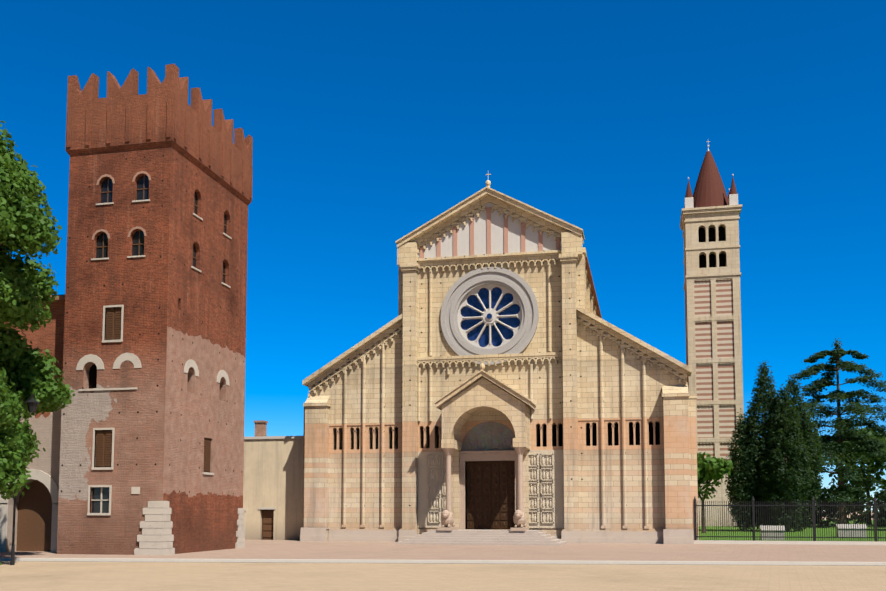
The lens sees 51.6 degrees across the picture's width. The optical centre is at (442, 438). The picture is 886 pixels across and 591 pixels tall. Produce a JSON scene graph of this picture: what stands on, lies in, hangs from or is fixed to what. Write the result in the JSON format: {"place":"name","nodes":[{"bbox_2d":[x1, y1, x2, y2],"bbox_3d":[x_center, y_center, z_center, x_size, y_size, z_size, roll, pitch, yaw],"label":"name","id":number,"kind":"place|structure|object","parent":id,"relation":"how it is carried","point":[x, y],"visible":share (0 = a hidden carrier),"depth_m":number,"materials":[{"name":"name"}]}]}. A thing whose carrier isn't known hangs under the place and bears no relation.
{"place":"outdoors","nodes":[
{"label":"outdoors","id":0,"kind":"place"},
{"bbox_2d":[0,121,74,499],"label":"tree","id":1,"kind":"object","parent":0,"point":[25,371],"depth_m":39.01,"materials":[{"name":"green plant"}]},
{"bbox_2d":[0,511,885,590],"bbox_3d":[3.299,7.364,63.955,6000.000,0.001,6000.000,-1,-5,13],"label":"ground","id":2,"kind":"structure","parent":0,"point":[117,576],"depth_m":31.91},
{"bbox_2d":[10,394,38,564],"bbox_3d":[-17.919,1.750,39.264,1.054,7.318,0.608,0,-5,-6],"label":"street lantern","id":3,"kind":"object","parent":2,"relation":"on","point":[32,404],"visible":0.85,"depth_m":39.30,"materials":[{"name":"metal"}]},
{"bbox_2d":[0,302,64,551],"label":"wall","id":4,"kind":"structure","parent":2,"relation":"on","point":[46,427],"depth_m":49.26,"materials":[{"name":"brick"}]},
{"bbox_2d":[0,469,58,551],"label":"arch surround","id":5,"kind":"object","parent":4,"relation":"attached to","point":[47,481],"visible":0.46,"depth_m":48.83,"materials":[{"name":"beige stone"}]},
{"bbox_2d":[16,480,51,551],"bbox_3d":[-21.853,4.134,49.677,3.000,4.200,0.020,-1,-5,13],"label":"arched gateway","id":6,"kind":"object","parent":4,"relation":"attached to","point":[34,520],"depth_m":49.72,"materials":[{"name":"brown wood"}]},
{"bbox_2d":[36,294,64,302],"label":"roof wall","id":7,"kind":"structure","parent":4,"relation":"on","point":[60,298],"depth_m":49.09,"materials":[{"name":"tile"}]},
{"bbox_2d":[0,540,885,561],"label":"pavement","id":8,"kind":"structure","parent":0,"point":[293,549],"depth_m":48.27,"materials":[{"name":"beige stone"}]},
{"bbox_2d":[57,100,251,554],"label":"brick tower","id":9,"kind":"structure","parent":8,"relation":"on","point":[166,417],"depth_m":47.36,"materials":[{"name":"red brick"}]},
{"bbox_2d":[89,364,96,387],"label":"arched window","id":10,"kind":"structure","parent":9,"relation":"in","point":[93,376],"depth_m":47.48,"materials":[{"name":"black glass"}]},
{"bbox_2d":[92,487,109,512],"bbox_3d":[-17.285,3.129,46.475,1.100,1.300,0.020,-1,-5,13],"label":"tower window glass","id":11,"kind":"object","parent":9,"relation":"in","point":[96,493],"visible":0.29,"depth_m":46.48,"materials":[{"name":"grey glass"}]},
{"bbox_2d":[92,171,150,239],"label":"window arches","id":12,"kind":"structure","parent":9,"relation":"attached to","point":[113,181],"depth_m":47.30,"materials":[{"name":"beige stone"}]},
{"bbox_2d":[95,307,210,471],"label":"window shutters","id":13,"kind":"object","parent":9,"relation":"attached to","point":[104,438],"visible":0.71,"depth_m":46.90,"materials":[{"name":"brown wood"}]},
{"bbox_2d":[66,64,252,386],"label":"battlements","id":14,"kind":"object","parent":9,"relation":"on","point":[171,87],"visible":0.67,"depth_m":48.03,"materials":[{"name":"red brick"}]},
{"bbox_2d":[76,199,244,554],"bbox_3d":[-15.311,-2.839,51.061,5.210,18.080,9.550,-1,-5,13],"label":"window trim","id":15,"kind":"structure","parent":9,"relation":"attached to","point":[156,537],"depth_m":46.34,"materials":[{"name":"white stone"}]},
{"bbox_2d":[96,175,226,282],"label":"arched windows","id":16,"kind":"structure","parent":9,"relation":"in","point":[135,240],"depth_m":47.64,"materials":[{"name":"black glass"}]},
{"bbox_2d":[96,175,226,281],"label":"bars","id":17,"kind":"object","parent":9,"relation":"in","point":[108,191],"depth_m":47.62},
{"bbox_2d":[243,438,302,539],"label":"building wall","id":18,"kind":"structure","parent":8,"relation":"on","point":[273,473],"depth_m":69.42,"materials":[{"name":"beige paint"}]},
{"bbox_2d":[253,420,267,435],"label":"chimney","id":19,"kind":"object","parent":18,"relation":"on","point":[260,427],"visible":0.82,"depth_m":71.32,"materials":[{"name":"brick"}]},
{"bbox_2d":[262,510,273,539],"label":"small door","id":20,"kind":"structure","parent":18,"relation":"in","point":[267,523],"depth_m":69.55,"materials":[{"name":"brown wood"}]},
{"bbox_2d":[244,436,302,519],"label":"building trim","id":21,"kind":"structure","parent":18,"relation":"attached to","point":[273,437],"depth_m":69.53,"materials":[{"name":"beige stone"}]},
{"bbox_2d":[0,558,885,565],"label":"curb","id":22,"kind":"structure","parent":8,"relation":"on","point":[453,561],"depth_m":40.40,"materials":[{"name":"stone"}]},
{"bbox_2d":[39,561,882,565],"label":"sagrato kerb joint","id":23,"kind":"object","parent":8,"relation":"on","point":[467,563],"visible":0.25,"depth_m":40.27,"materials":[{"name":"beige stone"}]},
{"bbox_2d":[395,529,566,545],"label":"church steps","id":24,"kind":"structure","parent":8,"relation":"on","point":[480,537],"depth_m":59.66,"materials":[{"name":"beige stone"}]},
{"bbox_2d":[438,447,528,530],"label":"porch columns","id":25,"kind":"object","parent":24,"relation":"on","point":[448,522],"visible":1,"depth_m":61.29,"materials":[{"name":"beige stone"}]},
{"bbox_2d":[300,527,693,543],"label":"facade plinth","id":26,"kind":"structure","parent":8,"relation":"on","point":[675,536],"depth_m":62.10,"materials":[{"name":"beige stone"}]},
{"bbox_2d":[585,269,598,316],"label":"nave side wall","id":27,"kind":"structure","parent":8,"relation":"on","point":[590,306],"depth_m":73.24,"materials":[{"name":"beige stone"}]},
{"bbox_2d":[441,267,538,364],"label":"rose window frame","id":28,"kind":"object","parent":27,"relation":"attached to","point":[463,286],"visible":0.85,"depth_m":65.17,"materials":[{"name":"grey stone"}]},
{"bbox_2d":[419,207,560,257],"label":"pediment pilasters","id":29,"kind":"object","parent":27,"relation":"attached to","point":[488,209],"visible":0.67,"depth_m":65.60,"materials":[{"name":"pink stone"}]},
{"bbox_2d":[461,287,519,346],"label":"rose window glass","id":30,"kind":"object","parent":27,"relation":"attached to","point":[505,331],"depth_m":65.71,"materials":[{"name":"blue glass"}]},
{"bbox_2d":[585,257,688,382],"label":"church roofs","id":31,"kind":"structure","parent":27,"relation":"on","point":[590,280],"depth_m":75.05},
{"bbox_2d":[694,540,885,544],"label":"curb","id":32,"kind":"structure","parent":8,"relation":"on","point":[792,542],"depth_m":59.78,"materials":[{"name":"stone"}]},
{"bbox_2d":[693,495,885,541],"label":"iron fence","id":33,"kind":"object","parent":32,"relation":"on","point":[813,505],"visible":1,"depth_m":60.05,"materials":[{"name":"black metal"}]},
{"bbox_2d":[0,0,885,510],"label":"sky","id":34,"kind":"structure","parent":0,"point":[367,121],"materials":[{"name":"blue"}]},
{"bbox_2d":[418,202,561,257],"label":"pediment panel","id":35,"kind":"object","parent":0,"point":[497,236],"depth_m":65.64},
{"bbox_2d":[458,284,521,348],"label":"rose window tracery","id":36,"kind":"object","parent":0,"point":[475,291],"visible":0.62,"depth_m":65.50,"materials":[{"name":"beige stone"}]},
{"bbox_2d":[463,290,516,343],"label":"rose window spokes","id":37,"kind":"object","parent":36,"relation":"attached to","point":[493,319],"depth_m":65.32,"materials":[{"name":"white stone"}]},
{"bbox_2d":[336,424,655,432],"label":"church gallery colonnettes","id":38,"kind":"object","parent":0,"point":[441,429],"visible":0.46,"depth_m":65.49,"materials":[{"name":"stone"}]},
{"bbox_2d":[309,259,686,529],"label":"church facade","id":39,"kind":"structure","parent":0,"point":[515,377],"depth_m":64.48,"materials":[{"name":"beige stone"}]},
{"bbox_2d":[434,363,535,529],"bbox_3d":[2.951,0.632,62.919,6.560,11.260,3.200,-1,-5,13],"label":"entrance porch","id":40,"kind":"object","parent":39,"relation":"attached to","point":[463,403],"visible":0.94,"depth_m":62.28,"materials":[{"name":"beige stone"}]},
{"bbox_2d":[459,450,516,528],"bbox_3d":[3.340,3.640,64.434,4.600,5.500,0.820,-1,-5,13],"label":"door frame","id":41,"kind":"object","parent":39,"relation":"attached to","point":[504,455],"visible":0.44,"depth_m":64.42,"materials":[{"name":"beige stone"}]},
{"bbox_2d":[467,461,514,528],"bbox_3d":[3.407,4.012,64.704,3.540,4.800,0.170,-1,-5,13],"label":"church door","id":42,"kind":"structure","parent":41,"relation":"in","point":[490,494],"depth_m":64.67,"materials":[{"name":"brown wood"}]},
{"bbox_2d":[462,422,514,450],"bbox_3d":[3.350,-0.145,64.774,4.200,2.100,0.166,-1,-5,13],"label":"lunette","id":43,"kind":"object","parent":39,"relation":"in","point":[490,436],"visible":0.98,"depth_m":64.80,"materials":[{"name":"grey paint"}]},
{"bbox_2d":[418,450,563,527],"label":"carved relief panels","id":44,"kind":"object","parent":39,"relation":"attached to","point":[546,488],"visible":0.81,"depth_m":63.50,"materials":[{"name":"beige stone"}]},
{"bbox_2d":[359,422,659,448],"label":"dark church backs","id":45,"kind":"object","parent":39,"relation":"in","point":[637,434],"depth_m":63.80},
{"bbox_2d":[302,174,698,540],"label":"church trim","id":46,"kind":"structure","parent":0,"point":[680,446],"depth_m":64.66,"materials":[{"name":"beige stone"}]},
{"bbox_2d":[698,520,885,540],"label":"lawn","id":47,"kind":"structure","parent":0,"point":[726,531],"depth_m":80.97,"materials":[{"name":"green plant"}]},
{"bbox_2d":[684,275,743,525],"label":"bell tower","id":48,"kind":"structure","parent":47,"relation":"on","point":[692,362],"depth_m":119.60,"materials":[{"name":"beige stone"}]},
{"bbox_2d":[680,204,741,289],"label":"cornices","id":49,"kind":"object","parent":48,"relation":"attached to","point":[714,209],"visible":0.17,"depth_m":121.04,"materials":[{"name":"beige stone"}]},
{"bbox_2d":[683,211,739,280],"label":"belfry","id":50,"kind":"object","parent":48,"relation":"on","point":[691,240],"depth_m":121.30,"materials":[{"name":"beige stone"}]},
{"bbox_2d":[684,151,736,207],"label":"campanile spire tiles","id":51,"kind":"object","parent":50,"relation":"on","point":[709,190],"visible":0.73,"depth_m":123.19,"materials":[{"name":"red tile"}]},
{"bbox_2d":[685,141,737,207],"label":"pinnacle bases","id":52,"kind":"object","parent":50,"relation":"on","point":[733,200],"visible":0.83,"depth_m":121.93,"materials":[{"name":"white stone"}]},
{"bbox_2d":[694,279,735,470],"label":"campanile stripes","id":53,"kind":"object","parent":48,"relation":"attached to","point":[725,349],"visible":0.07,"depth_m":119.95,"materials":[{"name":"beige stone"}]},
{"bbox_2d":[697,452,732,532],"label":"small tree","id":54,"kind":"object","parent":47,"relation":"on","point":[709,468],"depth_m":81.73,"materials":[{"name":"green plant"}]},
{"bbox_2d":[724,408,760,531],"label":"cypress","id":55,"kind":"object","parent":47,"relation":"on","point":[735,488],"depth_m":88.59,"materials":[{"name":"green plant"}]},
{"bbox_2d":[735,360,793,530],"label":"cypress","id":56,"kind":"object","parent":47,"relation":"on","point":[757,426],"depth_m":88.54,"materials":[{"name":"green plant"}]},
{"bbox_2d":[759,383,811,531],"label":"cypress","id":57,"kind":"object","parent":47,"relation":"on","point":[795,493],"depth_m":86.33,"materials":[{"name":"green plant"}]},
{"bbox_2d":[773,374,823,530],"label":"cypress","id":58,"kind":"object","parent":47,"relation":"on","point":[809,436],"depth_m":88.73,"materials":[{"name":"green plant"}]},
{"bbox_2d":[759,524,866,539],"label":"lawn sarcophagi","id":59,"kind":"object","parent":47,"relation":"on","point":[772,530],"visible":0.69,"depth_m":70.00,"materials":[{"name":"stone"}]},
{"bbox_2d":[747,461,885,526],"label":"hedge line","id":60,"kind":"object","parent":47,"relation":"on","point":[881,495],"depth_m":118.29,"materials":[{"name":"green plant"}]},
{"bbox_2d":[824,425,885,524],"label":"tree","id":61,"kind":"object","parent":47,"relation":"on","point":[878,466],"depth_m":131.32,"materials":[{"name":"green plant"}]},
{"bbox_2d":[761,338,885,523],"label":"cedar","id":62,"kind":"object","parent":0,"point":[855,472],"depth_m":109.59,"materials":[{"name":"green plant"}]}
]}

